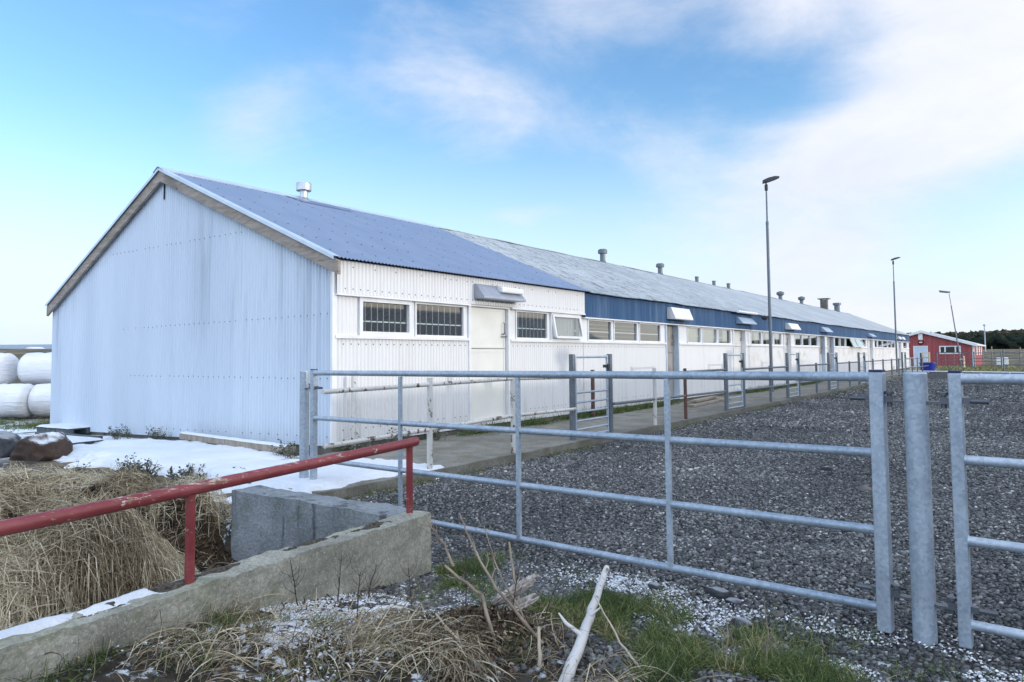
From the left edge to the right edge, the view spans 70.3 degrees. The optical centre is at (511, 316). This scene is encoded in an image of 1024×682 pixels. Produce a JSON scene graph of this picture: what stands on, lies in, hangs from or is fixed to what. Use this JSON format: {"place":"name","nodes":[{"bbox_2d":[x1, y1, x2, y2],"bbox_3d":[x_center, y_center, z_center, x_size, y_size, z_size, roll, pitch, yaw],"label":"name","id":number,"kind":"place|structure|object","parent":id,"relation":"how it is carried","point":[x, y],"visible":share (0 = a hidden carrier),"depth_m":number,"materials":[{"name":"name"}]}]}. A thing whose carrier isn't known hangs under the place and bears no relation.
{"place":"outdoors","nodes":[
{"label":"outdoors","id":0,"kind":"place"},
{"bbox_2d":[0,349,1023,681],"bbox_3d":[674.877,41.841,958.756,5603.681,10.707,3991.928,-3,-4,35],"label":"ground","id":1,"kind":"structure","parent":0,"point":[124,673],"depth_m":5.24,"materials":[{"name":"gravel"}]},
{"bbox_2d":[0,431,20,457],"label":"boulder","id":2,"kind":"object","parent":1,"relation":"on","point":[9,441],"visible":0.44,"depth_m":11.35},
{"bbox_2d":[0,383,33,417],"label":"bale","id":3,"kind":"object","parent":1,"relation":"on","point":[13,400],"visible":0.77,"depth_m":23.95},
{"bbox_2d":[0,416,49,431],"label":"grass","id":4,"kind":"structure","parent":1,"relation":"on","point":[4,422],"depth_m":21.34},
{"bbox_2d":[0,344,51,348],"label":"farm shed","id":5,"kind":"structure","parent":1,"relation":"on","point":[38,346],"depth_m":113.44,"materials":[{"name":"white paint"}]},
{"bbox_2d":[28,383,50,416],"bbox_3d":[-15.481,2.807,24.712,1.300,1.114,1.235,0,-3,-2],"label":"bale","id":6,"kind":"object","parent":1,"relation":"on","point":[39,398],"visible":0.43,"depth_m":24.17},
{"bbox_2d":[17,352,51,383],"bbox_3d":[-16.244,1.795,25.613,1.701,1.125,1.219,0,-3,-2],"label":"bale","id":7,"kind":"object","parent":6,"relation":"on","point":[33,368],"visible":0.45,"depth_m":25.07},
{"bbox_2d":[9,432,72,461],"bbox_3d":[-7.191,2.056,11.182,1.067,0.603,0.790,-3,-4,35],"label":"boulder","id":8,"kind":"object","parent":1,"relation":"on","point":[49,446],"visible":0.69,"depth_m":10.86,"materials":[{"name":"stone"}]},
{"bbox_2d":[36,423,91,433],"bbox_3d":[-9.151,2.313,15.157,1.260,0.161,0.840,-2,-4,31],"label":"pallet","id":9,"kind":"object","parent":1,"relation":"on","point":[68,428],"visible":0.58,"depth_m":14.84,"materials":[{"name":"grey wood"}]},
{"bbox_2d":[35,431,102,438],"bbox_3d":[-8.413,2.265,13.777,2.010,0.100,0.140,-2,-4,30],"label":"plank","id":10,"kind":"object","parent":1,"relation":"on","point":[101,437],"visible":0.36,"depth_m":13.54,"materials":[{"name":"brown wood"}]},
{"bbox_2d":[66,435,104,444],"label":"snow","id":11,"kind":"structure","parent":1,"relation":"on","point":[74,440],"depth_m":12.38,"materials":[{"name":"snow"}]},
{"bbox_2d":[108,424,131,439],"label":"weed clump","id":12,"kind":"object","parent":1,"relation":"on","point":[116,433],"visible":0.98,"depth_m":13.66,"materials":[{"name":"green plant"}]},
{"bbox_2d":[113,452,161,481],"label":"weed clump","id":13,"kind":"object","parent":1,"relation":"on","point":[149,464],"visible":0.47,"depth_m":8.97,"materials":[{"name":"green plant"}]},
{"bbox_2d":[146,426,171,439],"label":"weed clump","id":14,"kind":"object","parent":1,"relation":"on","point":[153,435],"visible":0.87,"depth_m":13.09,"materials":[{"name":"green plant"}]},
{"bbox_2d":[83,486,237,570],"bbox_3d":[-5.441,2.016,6.311,8.685,1.448,4.950,-3,-4,35],"label":"muck heap","id":15,"kind":"object","parent":1,"relation":"on","point":[216,533],"visible":0.05,"depth_m":6.54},
{"bbox_2d":[0,474,228,630],"bbox_3d":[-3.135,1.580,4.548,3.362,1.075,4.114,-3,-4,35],"label":"loose hay","id":16,"kind":"object","parent":15,"relation":"on","point":[155,548],"visible":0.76,"depth_m":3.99},
{"bbox_2d":[0,461,231,554],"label":"loose hay","id":17,"kind":"object","parent":15,"relation":"on","point":[104,477],"visible":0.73,"depth_m":6.92},
{"bbox_2d":[1,483,235,590],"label":"muck clods","id":18,"kind":"object","parent":15,"relation":"on","point":[167,511],"visible":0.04,"depth_m":6.47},
{"bbox_2d":[14,491,232,618],"bbox_3d":[-2.876,1.707,5.303,3.436,0.895,2.512,-3,-4,35],"label":"muck straw","id":19,"kind":"object","parent":15,"relation":"on","point":[182,544],"visible":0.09,"depth_m":6.42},
{"bbox_2d":[166,463,206,482],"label":"weed clump","id":20,"kind":"object","parent":1,"relation":"on","point":[185,471],"visible":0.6,"depth_m":8.78,"materials":[{"name":"green plant"}]},
{"bbox_2d":[0,485,431,681],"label":"pit wall","id":21,"kind":"structure","parent":1,"relation":"on","point":[309,532],"depth_m":4.34,"materials":[{"name":"concrete"}]},
{"bbox_2d":[0,437,419,584],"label":"handrail","id":22,"kind":"object","parent":21,"relation":"on","point":[188,491],"visible":0.9,"depth_m":3.75,"materials":[{"name":"metal"}]},
{"bbox_2d":[53,438,444,503],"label":"snow","id":23,"kind":"structure","parent":1,"relation":"on","point":[220,460],"depth_m":9.79,"materials":[{"name":"snow"}]},
{"bbox_2d":[179,431,295,453],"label":"timber beam","id":24,"kind":"structure","parent":23,"relation":"on","point":[233,441],"depth_m":11.30,"materials":[{"name":"grey wood"}]},
{"bbox_2d":[271,439,298,457],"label":"weed clump","id":25,"kind":"object","parent":23,"relation":"on","point":[289,448],"visible":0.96,"depth_m":10.41,"materials":[{"name":"green plant"}]},
{"bbox_2d":[173,613,351,666],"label":"snow","id":26,"kind":"structure","parent":1,"relation":"on","point":[274,640],"depth_m":3.62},
{"bbox_2d":[278,554,304,605],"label":"twig","id":27,"kind":"object","parent":1,"relation":"on","point":[294,585],"visible":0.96,"depth_m":4.12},
{"bbox_2d":[299,371,322,477],"bbox_3d":[-2.192,1.382,8.000,0.388,1.575,0.103,-3,-4,35],"label":"gate post","id":28,"kind":"object","parent":1,"relation":"on","point":[304,420],"visible":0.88,"depth_m":8.05,"materials":[{"name":"metal"}]},
{"bbox_2d":[69,580,623,681],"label":"dead leaves","id":29,"kind":"object","parent":1,"relation":"on","point":[501,614],"visible":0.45,"depth_m":3.76,"materials":[{"name":"plant"}]},
{"bbox_2d":[493,573,539,605],"bbox_3d":[0.026,1.554,4.148,0.275,0.170,0.092,0,-3,-16],"label":"log","id":30,"kind":"object","parent":29,"relation":"on","point":[527,583],"visible":0.87,"depth_m":4.13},
{"bbox_2d":[506,593,538,612],"bbox_3d":[0.062,1.617,4.110,0.194,0.107,0.061,-1,-3,4],"label":"log","id":31,"kind":"object","parent":29,"relation":"on","point":[526,601],"visible":0.73,"depth_m":4.10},
{"bbox_2d":[250,590,457,628],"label":"snow","id":32,"kind":"structure","parent":1,"relation":"on","point":[360,608],"depth_m":4.25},
{"bbox_2d":[350,559,372,616],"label":"twig","id":33,"kind":"object","parent":1,"relation":"on","point":[359,586],"visible":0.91,"depth_m":3.86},
{"bbox_2d":[27,587,747,681],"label":"dry grass","id":34,"kind":"structure","parent":1,"relation":"on","point":[368,628],"depth_m":3.52,"materials":[{"name":"plant"}]},
{"bbox_2d":[409,508,454,567],"bbox_3d":[-0.423,1.238,4.093,0.287,0.292,0.146,-3,-4,35],"label":"dry stem","id":35,"kind":"object","parent":1,"relation":"on","point":[445,547],"visible":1,"depth_m":4.10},
{"bbox_2d":[321,378,575,468],"bbox_3d":[-0.475,1.406,9.719,0.072,1.240,5.201,-3,-4,35],"label":"pipe fence","id":36,"kind":"object","parent":1,"relation":"on","point":[429,384],"visible":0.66,"depth_m":8.95,"materials":[{"name":"metal"}]},
{"bbox_2d":[453,541,476,632],"bbox_3d":[-0.242,1.467,3.949,0.110,0.491,0.202,-1,-3,18],"label":"twig","id":37,"kind":"object","parent":1,"relation":"on","point":[465,574],"visible":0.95,"depth_m":3.90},
{"bbox_2d":[29,552,905,681],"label":"loose stones","id":38,"kind":"object","parent":1,"relation":"on","point":[396,587],"visible":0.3,"depth_m":3.96,"materials":[{"name":"gravel"}]},
{"bbox_2d":[444,565,494,645],"bbox_3d":[-0.161,1.538,3.832,0.440,0.410,0.161,-4,-4,45],"label":"dry stem","id":39,"kind":"object","parent":1,"relation":"on","point":[473,589],"visible":0.84,"depth_m":3.87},
{"bbox_2d":[45,166,910,455],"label":"barn","id":40,"kind":"structure","parent":1,"relation":"on","point":[177,302],"depth_m":13.79,"materials":[{"name":"white paint"}]},
{"bbox_2d":[358,297,411,336],"bbox_3d":[-2.035,0.010,11.640,0.105,0.590,1.154,-3,-4,35],"label":"window","id":41,"kind":"structure","parent":40,"relation":"in","point":[408,304],"depth_m":11.60,"materials":[{"name":"white paint"}]},
{"bbox_2d":[414,302,464,337],"bbox_3d":[-1.273,0.062,12.735,0.082,0.590,1.304,-3,-4,35],"label":"window","id":42,"kind":"structure","parent":40,"relation":"in","point":[462,307],"depth_m":12.75,"materials":[{"name":"white paint"}]},
{"bbox_2d":[465,303,510,424],"bbox_3d":[-0.455,0.898,13.846,0.150,2.255,1.300,-3,-4,35],"label":"door","id":43,"kind":"structure","parent":40,"relation":"in","point":[488,327],"depth_m":13.89,"materials":[{"name":"beige paint"}]},
{"bbox_2d":[515,310,547,339],"bbox_3d":[0.393,0.173,15.082,0.082,0.590,1.184,-3,-4,35],"label":"window","id":44,"kind":"structure","parent":40,"relation":"in","point":[545,313],"depth_m":15.13,"materials":[{"name":"white paint"}]},
{"bbox_2d":[549,312,583,340],"bbox_3d":[1.188,0.222,16.135,0.260,0.590,1.244,-3,-4,35],"label":"window","id":45,"kind":"structure","parent":40,"relation":"in","point":[561,324],"depth_m":16.22,"materials":[{"name":"white paint"}]},
{"bbox_2d":[587,319,611,340],"bbox_3d":[2.075,0.323,17.476,0.112,0.515,1.184,-3,-4,35],"label":"window","id":46,"kind":"structure","parent":40,"relation":"in","point":[610,321],"depth_m":17.55,"materials":[{"name":"white paint"}]},
{"bbox_2d":[613,321,637,341],"bbox_3d":[2.870,0.376,18.597,0.112,0.515,1.334,-3,-4,35],"label":"window","id":47,"kind":"structure","parent":40,"relation":"in","point":[636,323],"depth_m":18.68,"materials":[{"name":"white paint"}]},
{"bbox_2d":[639,323,660,342],"bbox_3d":[3.735,0.432,19.778,0.067,0.515,1.364,-3,-4,35],"label":"window","id":48,"kind":"structure","parent":40,"relation":"in","point":[659,325],"depth_m":20.06,"materials":[{"name":"white paint"}]},
{"bbox_2d":[665,324,680,399],"bbox_3d":[4.551,1.264,20.976,0.240,2.195,0.940,-3,-4,35],"label":"door","id":49,"kind":"structure","parent":40,"relation":"in","point":[671,331],"depth_m":21.26,"materials":[{"name":"metal"}]},
{"bbox_2d":[687,326,700,342],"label":"window","id":50,"kind":"structure","parent":40,"relation":"in","point":[691,331],"depth_m":22.54,"materials":[{"name":"white paint"}]},
{"bbox_2d":[702,327,716,343],"bbox_3d":[6.334,0.607,23.497,0.132,0.515,1.324,-3,-4,35],"label":"window","id":51,"kind":"structure","parent":40,"relation":"in","point":[707,333],"depth_m":23.67,"materials":[{"name":"glass"}]},
{"bbox_2d":[718,328,730,343],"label":"window","id":52,"kind":"structure","parent":40,"relation":"in","point":[724,331],"depth_m":24.94,"materials":[{"name":"glass"}]},
{"bbox_2d":[727,329,746,390],"bbox_3d":[8.005,1.494,25.846,0.240,2.195,1.390,-3,-4,35],"label":"door","id":53,"kind":"structure","parent":40,"relation":"in","point":[738,336],"depth_m":26.13,"materials":[{"name":"white paint"}]},
{"bbox_2d":[750,331,761,344],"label":"window","id":54,"kind":"structure","parent":40,"relation":"in","point":[755,333],"depth_m":27.82,"materials":[{"name":"glass"}]},
{"bbox_2d":[773,333,781,344],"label":"window","id":55,"kind":"structure","parent":40,"relation":"in","point":[777,336],"depth_m":29.93,"materials":[{"name":"white paint"}]},
{"bbox_2d":[783,333,791,382],"bbox_3d":[11.651,1.736,30.984,0.240,2.195,1.120,-3,-4,35],"label":"door","id":56,"kind":"structure","parent":40,"relation":"in","point":[786,337],"depth_m":31.35,"materials":[{"name":"white paint"}]},
{"bbox_2d":[818,336,825,371],"bbox_3d":[15.332,1.981,36.172,0.240,2.195,1.250,-3,-4,35],"label":"door","id":57,"kind":"structure","parent":40,"relation":"in","point":[821,339],"depth_m":36.59,"materials":[{"name":"white paint"}]},
{"bbox_2d":[827,336,834,371],"bbox_3d":[16.476,2.057,37.785,0.240,2.195,1.430,-3,-4,35],"label":"door","id":58,"kind":"structure","parent":40,"relation":"in","point":[830,340],"depth_m":38.28,"materials":[{"name":"metal"}]},
{"bbox_2d":[867,339,873,369],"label":"door","id":59,"kind":"structure","parent":40,"relation":"in","point":[869,342],"depth_m":47.92,"materials":[{"name":"white paint"}]},
{"bbox_2d":[472,525,526,621],"bbox_3d":[-0.064,1.453,4.122,0.077,0.511,0.561,1,-4,-33],"label":"dry stem","id":60,"kind":"object","parent":1,"relation":"on","point":[512,596],"visible":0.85,"depth_m":4.08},
{"bbox_2d":[459,514,543,644],"bbox_3d":[-0.103,1.442,4.037,0.112,0.572,0.703,2,-4,-41],"label":"dry stem","id":61,"kind":"object","parent":1,"relation":"on","point":[523,621],"visible":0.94,"depth_m":3.94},
{"bbox_2d":[0,545,1022,681],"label":"grass","id":62,"kind":"structure","parent":1,"relation":"on","point":[785,667],"depth_m":3.82,"materials":[{"name":"plant"}]},
{"bbox_2d":[508,542,522,610],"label":"dry stem","id":63,"kind":"object","parent":1,"relation":"on","point":[512,565],"visible":0.57,"depth_m":4.35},
{"bbox_2d":[506,544,535,630],"bbox_3d":[0.054,1.447,3.950,0.188,0.588,0.058,1,-3,-27],"label":"twig","id":64,"kind":"object","parent":1,"relation":"on","point":[516,582],"visible":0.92,"depth_m":3.93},
{"bbox_2d":[537,626,541,666],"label":"dry stem","id":65,"kind":"object","parent":1,"relation":"on","point":[539,644],"visible":0.77,"depth_m":3.61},
{"bbox_2d":[539,569,567,637],"bbox_3d":[0.234,1.522,3.871,0.196,0.475,0.134,-1,-3,0],"label":"twig","id":66,"kind":"object","parent":1,"relation":"on","point":[553,593],"visible":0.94,"depth_m":3.88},
{"bbox_2d":[117,551,1023,681],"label":"frost crumbs","id":67,"kind":"object","parent":1,"relation":"on","point":[717,618],"visible":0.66,"depth_m":4.15,"materials":[{"name":"snow"}]},
{"bbox_2d":[200,369,940,498],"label":"walkway","id":68,"kind":"structure","parent":1,"relation":"on","point":[453,454],"depth_m":12.13,"materials":[{"name":"concrete"}]},
{"bbox_2d":[351,376,355,449],"bbox_3d":[-2.351,1.435,10.791,0.068,1.130,0.068,-3,-4,35],"label":"wall post","id":69,"kind":"object","parent":68,"relation":"on","point":[353,408],"depth_m":10.77,"materials":[{"name":"metal"}]},
{"bbox_2d":[342,432,370,451],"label":"weed clump","id":70,"kind":"object","parent":68,"relation":"on","point":[347,447],"visible":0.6,"depth_m":10.65,"materials":[{"name":"green plant"}]},
{"bbox_2d":[569,354,612,439],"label":"gate","id":71,"kind":"structure","parent":68,"relation":"on","point":[573,401],"depth_m":12.39,"materials":[{"name":"metal"}]},
{"bbox_2d":[591,370,594,416],"bbox_3d":[1.825,1.728,16.416,0.087,1.070,0.087,-3,-4,35],"label":"wall post","id":72,"kind":"object","parent":68,"relation":"on","point":[593,393],"depth_m":16.38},
{"bbox_2d":[687,398,730,406],"bbox_3d":[5.589,2.400,20.524,0.180,0.060,3.708,-2,-4,31],"label":"plank","id":73,"kind":"object","parent":68,"relation":"on","point":[706,402],"visible":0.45,"depth_m":19.93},
{"bbox_2d":[723,353,745,410],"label":"gate","id":74,"kind":"structure","parent":68,"relation":"on","point":[726,385],"depth_m":18.21,"materials":[{"name":"metal"}]},
{"bbox_2d":[785,353,800,398],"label":"gate","id":75,"kind":"structure","parent":68,"relation":"on","point":[798,391],"depth_m":22.81,"materials":[{"name":"metal"}]},
{"bbox_2d":[827,352,838,390],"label":"gate","id":76,"kind":"structure","parent":68,"relation":"on","point":[835,369],"depth_m":27.57,"materials":[{"name":"metal"}]},
{"bbox_2d":[857,352,865,384],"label":"gate","id":77,"kind":"structure","parent":68,"relation":"on","point":[864,364],"depth_m":32.39,"materials":[{"name":"metal"}]},
{"bbox_2d":[558,565,608,681],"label":"branch","id":78,"kind":"object","parent":1,"relation":"on","point":[577,650],"visible":0.94,"depth_m":3.79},
{"bbox_2d":[345,385,867,499],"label":"kerb grass","id":79,"kind":"structure","parent":1,"relation":"on","point":[763,408],"depth_m":9.58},
{"bbox_2d":[594,596,647,680],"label":"dry stem","id":80,"kind":"object","parent":1,"relation":"on","point":[621,644],"visible":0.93,"depth_m":3.74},
{"bbox_2d":[568,569,684,594],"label":"snow","id":81,"kind":"structure","parent":1,"relation":"on","point":[623,578],"depth_m":5.03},
{"bbox_2d":[453,381,823,436],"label":"wall grass","id":82,"kind":"structure","parent":1,"relation":"on","point":[536,421],"depth_m":16.59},
{"bbox_2d":[613,368,725,424],"bbox_3d":[3.503,1.670,15.326,0.072,1.240,5.840,-3,-4,35],"label":"pipe fence","id":83,"kind":"object","parent":1,"relation":"on","point":[654,399],"visible":0.65,"depth_m":14.96,"materials":[{"name":"metal"}]},
{"bbox_2d":[345,471,1023,577],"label":"gravel","id":84,"kind":"structure","parent":1,"relation":"on","point":[776,486],"depth_m":7.15,"materials":[{"name":"gravel"}]},
{"bbox_2d":[720,602,736,668],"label":"dry stem","id":85,"kind":"object","parent":1,"relation":"on","point":[728,636],"visible":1,"depth_m":3.59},
{"bbox_2d":[725,597,742,605],"bbox_3d":[1.401,1.803,4.596,0.114,0.049,0.079,-6,-6,61],"label":"stone","id":86,"kind":"object","parent":1,"relation":"on","point":[732,600],"visible":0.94,"depth_m":4.58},
{"bbox_2d":[729,616,753,628],"bbox_3d":[1.339,1.784,4.226,0.146,0.078,0.106,-6,-6,61],"label":"stone","id":87,"kind":"object","parent":1,"relation":"on","point":[738,619],"visible":0.61,"depth_m":4.21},
{"bbox_2d":[745,365,787,401],"bbox_3d":[7.273,1.960,20.638,0.072,1.160,4.000,-3,-4,35],"label":"pipe fence","id":88,"kind":"object","parent":1,"relation":"on","point":[770,386],"visible":0.84,"depth_m":20.75,"materials":[{"name":"metal"}]},
{"bbox_2d":[761,176,778,391],"bbox_3d":[9.454,-1.111,26.511,0.754,8.082,0.340,-1,-3,14],"label":"lamp post","id":89,"kind":"object","parent":1,"relation":"on","point":[765,182],"visible":0.88,"depth_m":26.50,"materials":[{"name":"metal"}]},
{"bbox_2d":[758,597,783,660],"bbox_3d":[1.264,1.563,3.599,0.138,0.341,0.139,-3,-4,35],"label":"dry stem","id":90,"kind":"object","parent":1,"relation":"on","point":[768,641],"visible":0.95,"depth_m":3.59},
{"bbox_2d":[800,363,828,392],"bbox_3d":[10.511,2.176,25.202,0.072,1.160,4.200,-3,-4,35],"label":"pipe fence","id":91,"kind":"object","parent":1,"relation":"on","point":[815,364],"visible":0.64,"depth_m":25.29,"materials":[{"name":"metal"}]},
{"bbox_2d":[866,358,902,377],"bbox_3d":[19.531,2.755,37.916,0.072,1.200,11.800,-3,-4,35],"label":"pipe fence","id":92,"kind":"object","parent":1,"relation":"on","point":[883,360],"visible":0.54,"depth_m":39.29,"materials":[{"name":"metal"}]},
{"bbox_2d":[763,329,1023,348],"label":"wood","id":93,"kind":"object","parent":1,"relation":"on","point":[1005,339],"visible":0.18,"depth_m":194.44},
{"bbox_2d":[891,257,900,371],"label":"lamp post","id":94,"kind":"object","parent":1,"relation":"on","point":[895,315],"visible":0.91,"depth_m":50.89,"materials":[{"name":"metal"}]},
{"bbox_2d":[802,378,1023,404],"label":"gravel","id":95,"kind":"structure","parent":1,"relation":"on","point":[986,391],"depth_m":27.08,"materials":[{"name":"gravel"}]},
{"bbox_2d":[850,372,998,645],"bbox_3d":[2.256,1.131,4.015,0.689,1.650,0.119,-3,-4,35],"label":"gate post","id":96,"kind":"object","parent":1,"relation":"on","point":[922,596],"visible":0.94,"depth_m":3.98,"materials":[{"name":"metal"}]},
{"bbox_2d":[310,369,894,633],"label":"steel gate","id":97,"kind":"structure","parent":96,"relation":"attached to","point":[880,529],"depth_m":5.00,"materials":[{"name":"metal"}]},
{"bbox_2d":[948,370,1023,648],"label":"steel gate","id":98,"kind":"structure","parent":96,"relation":"attached to","point":[964,541],"depth_m":3.85,"materials":[{"name":"metal"}]},
{"bbox_2d":[919,362,936,370],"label":"tub","id":99,"kind":"object","parent":1,"relation":"on","point":[931,366],"visible":0.7,"depth_m":53.86,"materials":[{"name":"blue plastic"}]},
{"bbox_2d":[909,330,985,366],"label":"red building","id":100,"kind":"structure","parent":1,"relation":"on","point":[921,341],"depth_m":73.68,"materials":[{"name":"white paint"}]},
{"bbox_2d":[913,346,927,365],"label":"door","id":101,"kind":"structure","parent":100,"relation":"in","point":[917,350],"depth_m":74.50,"materials":[{"name":"white paint"}]},
{"bbox_2d":[939,346,960,353],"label":"window","id":102,"kind":"structure","parent":100,"relation":"in","point":[941,348],"depth_m":72.97,"materials":[{"name":"white paint"}]},
{"bbox_2d":[939,290,961,366],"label":"lamp post","id":103,"kind":"object","parent":1,"relation":"on","point":[940,291],"visible":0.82,"depth_m":71.95,"materials":[{"name":"metal"}]},
{"bbox_2d":[936,352,972,369],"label":"panel fence","id":104,"kind":"object","parent":1,"relation":"on","point":[954,364],"visible":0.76,"depth_m":63.71,"materials":[{"name":"metal"}]},
{"bbox_2d":[907,370,1023,373],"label":"rail","id":105,"kind":"object","parent":1,"relation":"on","point":[980,372],"visible":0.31,"depth_m":49.44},
{"bbox_2d":[909,365,1023,371],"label":"grass","id":106,"kind":"structure","parent":1,"relation":"on","point":[1013,368],"depth_m":61.47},
{"bbox_2d":[973,352,1002,369],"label":"panel fence","id":107,"kind":"object","parent":1,"relation":"on","point":[982,358],"visible":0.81,"depth_m":59.06,"materials":[{"name":"metal"}]},
{"bbox_2d":[1002,349,1023,371],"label":"panel fence","id":108,"kind":"object","parent":1,"relation":"on","point":[1019,352],"visible":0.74,"depth_m":54.48,"materials":[{"name":"metal"}]},
{"bbox_2d":[0,0,1023,344],"label":"sky","id":109,"kind":"structure","parent":0,"point":[647,133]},
{"bbox_2d":[417,533,1023,681],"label":"gravel","id":110,"kind":"structure","parent":0,"point":[753,561],"depth_m":4.88,"materials":[{"name":"gravel"}]},
{"bbox_2d":[704,586,731,599],"bbox_3d":[1.333,1.801,4.732,0.180,0.096,0.133,-3,-4,35],"label":"stone","id":111,"kind":"object","parent":110,"relation":"on","point":[719,592],"visible":0.81,"depth_m":4.68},
{"bbox_2d":[460,429,1023,495],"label":"gravel","id":112,"kind":"structure","parent":0,"point":[701,457],"depth_m":10.14,"materials":[{"name":"gravel"}]},
{"bbox_2d":[659,398,1023,443],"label":"gravel","id":113,"kind":"structure","parent":0,"point":[1003,411],"depth_m":15.97,"materials":[{"name":"gravel"}]},
{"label":"bale","id":114,"kind":"object","parent":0,"visible":0},
{"bbox_2d":[0,353,18,383],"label":"bale","id":115,"kind":"object","parent":114,"relation":"on","point":[8,367],"visible":0.86,"depth_m":25.07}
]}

